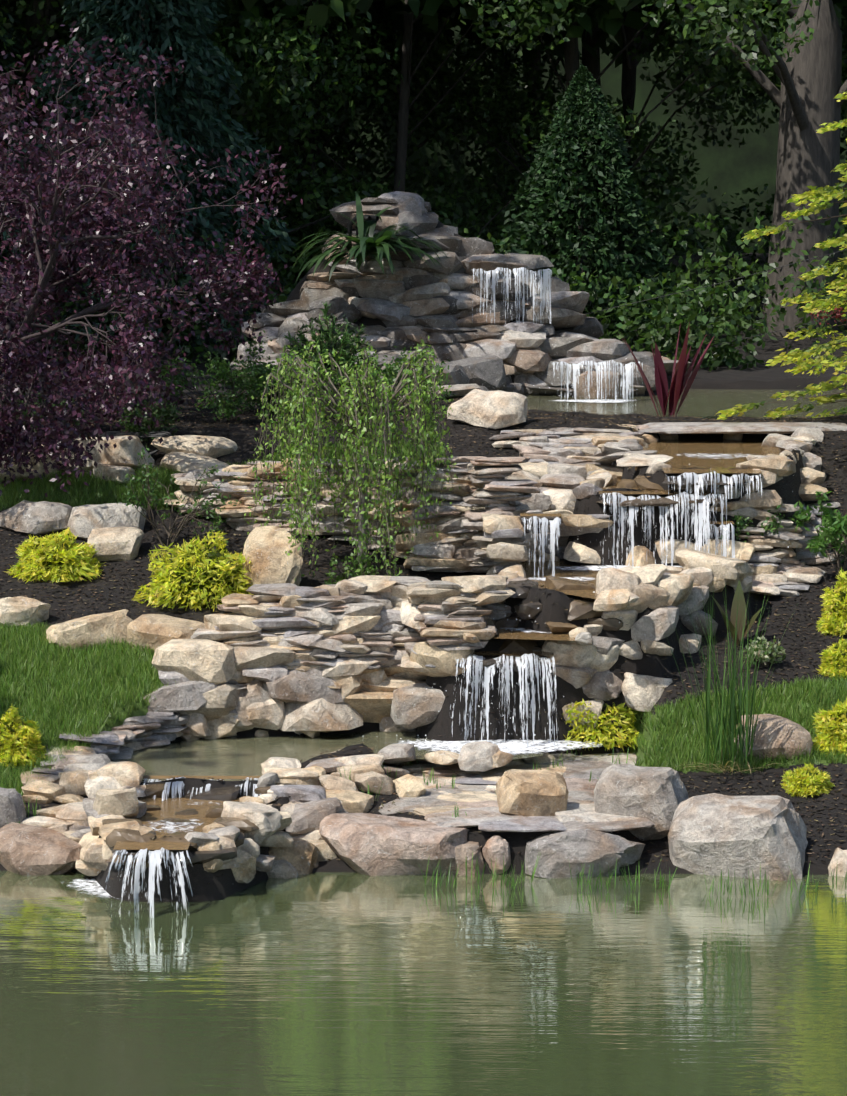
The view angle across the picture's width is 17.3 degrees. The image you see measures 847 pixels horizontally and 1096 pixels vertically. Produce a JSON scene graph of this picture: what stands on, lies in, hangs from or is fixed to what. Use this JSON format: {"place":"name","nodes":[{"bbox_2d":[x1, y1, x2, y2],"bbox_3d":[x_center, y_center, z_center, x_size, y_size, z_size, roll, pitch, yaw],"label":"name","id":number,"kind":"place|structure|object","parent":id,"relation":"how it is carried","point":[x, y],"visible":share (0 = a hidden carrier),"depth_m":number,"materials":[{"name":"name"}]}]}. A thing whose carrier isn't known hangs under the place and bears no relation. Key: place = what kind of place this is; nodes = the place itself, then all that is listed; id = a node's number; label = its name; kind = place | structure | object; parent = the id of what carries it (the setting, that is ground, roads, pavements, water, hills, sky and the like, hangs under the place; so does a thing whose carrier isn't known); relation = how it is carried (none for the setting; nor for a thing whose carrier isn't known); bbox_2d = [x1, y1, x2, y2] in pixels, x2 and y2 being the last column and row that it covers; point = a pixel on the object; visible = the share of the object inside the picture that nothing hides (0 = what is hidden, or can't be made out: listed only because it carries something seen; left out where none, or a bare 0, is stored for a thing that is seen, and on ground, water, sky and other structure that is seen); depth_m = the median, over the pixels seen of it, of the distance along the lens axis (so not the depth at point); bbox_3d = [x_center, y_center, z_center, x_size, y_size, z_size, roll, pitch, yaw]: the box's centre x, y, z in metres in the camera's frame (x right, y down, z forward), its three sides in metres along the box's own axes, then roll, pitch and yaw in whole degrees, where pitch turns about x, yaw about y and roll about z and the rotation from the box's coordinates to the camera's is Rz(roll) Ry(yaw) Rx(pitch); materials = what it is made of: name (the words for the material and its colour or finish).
{"place":"outdoors","nodes":[
{"label":"outdoors","id":0,"kind":"place"},
{"bbox_2d":[0,871,846,1095],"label":"pond water","id":1,"kind":"structure","parent":0,"point":[333,984],"depth_m":21.57,"materials":[{"name":"green liquid"}]},
{"bbox_2d":[0,220,846,901],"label":"terrain","id":2,"kind":"structure","parent":0,"point":[206,886],"depth_m":30.06,"materials":[{"name":"brown soil"}]},
{"bbox_2d":[105,847,192,917],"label":"waterfall","id":3,"kind":"object","parent":2,"relation":"on","point":[155,859],"visible":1,"depth_m":23.81,"materials":[{"name":"white liquid"}]},
{"bbox_2d":[0,21,302,496],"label":"plum tree","id":4,"kind":"object","parent":2,"relation":"on","point":[75,390],"depth_m":32.88,"materials":[{"name":"purple plant"}]},
{"bbox_2d":[133,798,239,834],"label":"pool","id":5,"kind":"structure","parent":2,"relation":"on","point":[169,807],"depth_m":25.49,"materials":[{"name":"brown liquid"}]},
{"bbox_2d":[143,776,260,800],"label":"waterfall","id":6,"kind":"structure","parent":2,"relation":"on","point":[180,784],"depth_m":26.20,"materials":[{"name":"white liquid"}]},
{"bbox_2d":[110,731,543,781],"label":"water pool","id":7,"kind":"structure","parent":2,"relation":"on","point":[236,756],"depth_m":27.89,"materials":[{"name":"green"}]},
{"bbox_2d":[273,302,391,396],"bbox_3d":[-1.163,-2.541,35.681,1.560,1.262,1.223,0,7,1],"label":"shrub","id":8,"kind":"object","parent":2,"relation":"on","point":[328,337],"visible":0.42,"depth_m":35.60,"materials":[{"name":"green plant"}]},
{"bbox_2d":[0,0,687,355],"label":"conifer trees","id":9,"kind":"object","parent":2,"relation":"on","point":[555,180],"visible":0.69,"depth_m":46.54,"materials":[{"name":"green plant"}]},
{"bbox_2d":[244,336,459,581],"bbox_3d":[-0.755,-0.925,30.724,2.454,2.818,2.250,2,8,15],"label":"weeping tree","id":10,"kind":"object","parent":2,"relation":"on","point":[427,410],"depth_m":30.33,"materials":[{"name":"green plant"}]},
{"bbox_2d":[67,399,748,898],"bbox_3d":[1.524,0.507,31.850,5.265,3.100,17.974,2,8,17],"label":"water foam","id":11,"kind":"object","parent":2,"relation":"on","point":[515,747],"visible":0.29,"depth_m":28.18,"materials":[{"name":"white"}]},
{"bbox_2d":[80,358,801,886],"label":"water droplets","id":12,"kind":"object","parent":11,"relation":"on","point":[512,630],"visible":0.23,"depth_m":28.64,"materials":[{"name":"white liquid"}]},
{"bbox_2d":[450,653,557,746],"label":"waterfall","id":13,"kind":"object","parent":11,"relation":"on","point":[489,670],"visible":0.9,"depth_m":28.15,"materials":[{"name":"white liquid"}]},
{"bbox_2d":[493,629,574,640],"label":"water cascade","id":14,"kind":"object","parent":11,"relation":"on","point":[510,634],"depth_m":28.41,"materials":[{"name":"brown"}]},
{"bbox_2d":[520,516,560,579],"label":"waterfall","id":15,"kind":"object","parent":11,"relation":"on","point":[554,523],"visible":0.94,"depth_m":29.76,"materials":[{"name":"white liquid"}]},
{"bbox_2d":[520,513,560,516],"bbox_3d":[1.256,-0.354,29.889,0.437,0.020,0.100,0,7,1],"label":"waterfall lip","id":16,"kind":"object","parent":15,"relation":"on","point":[525,514],"visible":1,"depth_m":29.90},
{"bbox_2d":[551,360,642,401],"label":"waterfall","id":17,"kind":"object","parent":11,"relation":"on","point":[628,368],"visible":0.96,"depth_m":40.09,"materials":[{"name":"white liquid"}]},
{"bbox_2d":[600,492,726,568],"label":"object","id":18,"kind":"object","parent":11,"relation":"on","point":[702,507],"visible":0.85,"depth_m":30.50,"materials":[{"name":"white liquid"}]},
{"bbox_2d":[665,471,762,499],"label":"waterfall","id":19,"kind":"structure","parent":18,"relation":"attached to","point":[687,476],"depth_m":30.56,"materials":[{"name":"white liquid"}]},
{"bbox_2d":[705,522,734,557],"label":"waterfall","id":20,"kind":"object","parent":11,"relation":"on","point":[725,531],"visible":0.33,"depth_m":30.51,"materials":[{"name":"white liquid"}]},
{"bbox_2d":[703,521,733,523],"bbox_3d":[3.236,-0.280,30.634,0.358,0.020,0.100,0,7,1],"label":"waterfall lip","id":21,"kind":"object","parent":20,"relation":"attached to","point":[718,522],"visible":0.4,"depth_m":30.64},
{"bbox_2d":[102,475,730,868],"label":"wet rocks","id":22,"kind":"object","parent":2,"relation":"on","point":[581,608],"visible":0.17,"depth_m":28.44,"materials":[{"name":"grey stone"}]},
{"bbox_2d":[0,0,846,371],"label":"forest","id":23,"kind":"object","parent":2,"relation":"on","point":[244,32],"depth_m":50.49,"materials":[{"name":"green plant"}]},
{"bbox_2d":[0,191,846,882],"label":"rocks","id":24,"kind":"object","parent":2,"relation":"on","point":[280,649],"visible":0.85,"depth_m":28.76,"materials":[{"name":"grey stone"}]},
{"bbox_2d":[113,835,189,849],"bbox_3d":[-2.345,2.554,24.163,0.644,0.020,0.470,0,7,1],"label":"low fall lip","id":25,"kind":"object","parent":24,"relation":"on","point":[156,843],"visible":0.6,"depth_m":24.06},
{"bbox_2d":[143,775,260,778],"bbox_3d":[-2.072,2.179,26.443,1.216,0.020,0.050,0,7,1],"label":"fall riffle lip","id":26,"kind":"object","parent":24,"relation":"on","point":[202,777],"visible":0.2,"depth_m":26.45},
{"bbox_2d":[472,267,551,323],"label":"waterfall","id":27,"kind":"object","parent":24,"relation":"on","point":[546,285],"visible":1,"depth_m":41.35,"materials":[{"name":"white liquid"}]},
{"bbox_2d":[472,651,553,654],"bbox_3d":[0.819,1.051,28.535,1.019,0.020,0.470,0,7,1],"label":"waterfall lip","id":28,"kind":"object","parent":24,"relation":"on","point":[509,653],"visible":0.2,"depth_m":28.39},
{"bbox_2d":[599,488,724,493],"bbox_3d":[2.638,-0.631,30.860,1.397,0.020,0.470,0,7,1],"label":"waterfall lip","id":29,"kind":"object","parent":24,"relation":"on","point":[648,492],"visible":0.4,"depth_m":30.76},
{"bbox_2d":[662,467,761,472],"bbox_3d":[3.195,-0.862,30.851,1.078,0.020,0.470,0,7,1],"label":"fall tier lip","id":30,"kind":"object","parent":24,"relation":"on","point":[707,470],"visible":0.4,"depth_m":30.83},
{"bbox_2d":[0,437,846,803],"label":"lawn grass","id":31,"kind":"structure","parent":2,"relation":"on","point":[28,639],"depth_m":28.30,"materials":[{"name":"green plant"}]},
{"bbox_2d":[0,91,846,796],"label":"yellow-green shrubs","id":32,"kind":"object","parent":2,"relation":"on","point":[198,573],"visible":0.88,"depth_m":30.34,"materials":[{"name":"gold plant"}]},
{"bbox_2d":[0,394,846,883],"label":"mulch chips","id":33,"kind":"object","parent":2,"relation":"on","point":[472,574],"visible":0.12,"depth_m":31.07,"materials":[{"name":"brown wood"}]},
{"bbox_2d":[6,192,846,898],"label":"grassy plants","id":34,"kind":"object","parent":2,"relation":"on","point":[378,246],"visible":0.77,"depth_m":26.92,"materials":[{"name":"green plant"}]},
{"bbox_2d":[9,289,846,666],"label":"shrubs","id":35,"kind":"object","parent":2,"relation":"on","point":[833,523],"depth_m":34.20,"materials":[{"name":"green plant"}]},
{"bbox_2d":[520,561,600,598],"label":"pool","id":36,"kind":"structure","parent":2,"relation":"on","point":[544,573],"depth_m":30.22,"materials":[{"name":"brown liquid"}]},
{"bbox_2d":[603,479,621,487],"bbox_3d":[2.907,-0.764,32.261,1.557,0.001,2.879,2,8,17],"label":"water shelf","id":37,"kind":"object","parent":2,"relation":"on","point":[613,485],"depth_m":31.89,"materials":[{"name":"brown"}]},
{"bbox_2d":[524,389,846,418],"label":"pool water","id":38,"kind":"structure","parent":2,"relation":"on","point":[706,403],"depth_m":39.54,"materials":[{"name":"green liquid"}]},
{"bbox_2d":[643,439,780,466],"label":"stream water","id":39,"kind":"structure","parent":2,"relation":"on","point":[677,447],"depth_m":33.68,"materials":[{"name":"brown liquid"}]},
{"bbox_2d":[6,0,846,255],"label":"forest","id":40,"kind":"object","parent":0,"point":[734,168],"depth_m":68.87,"materials":[{"name":"green plant"}]}
]}

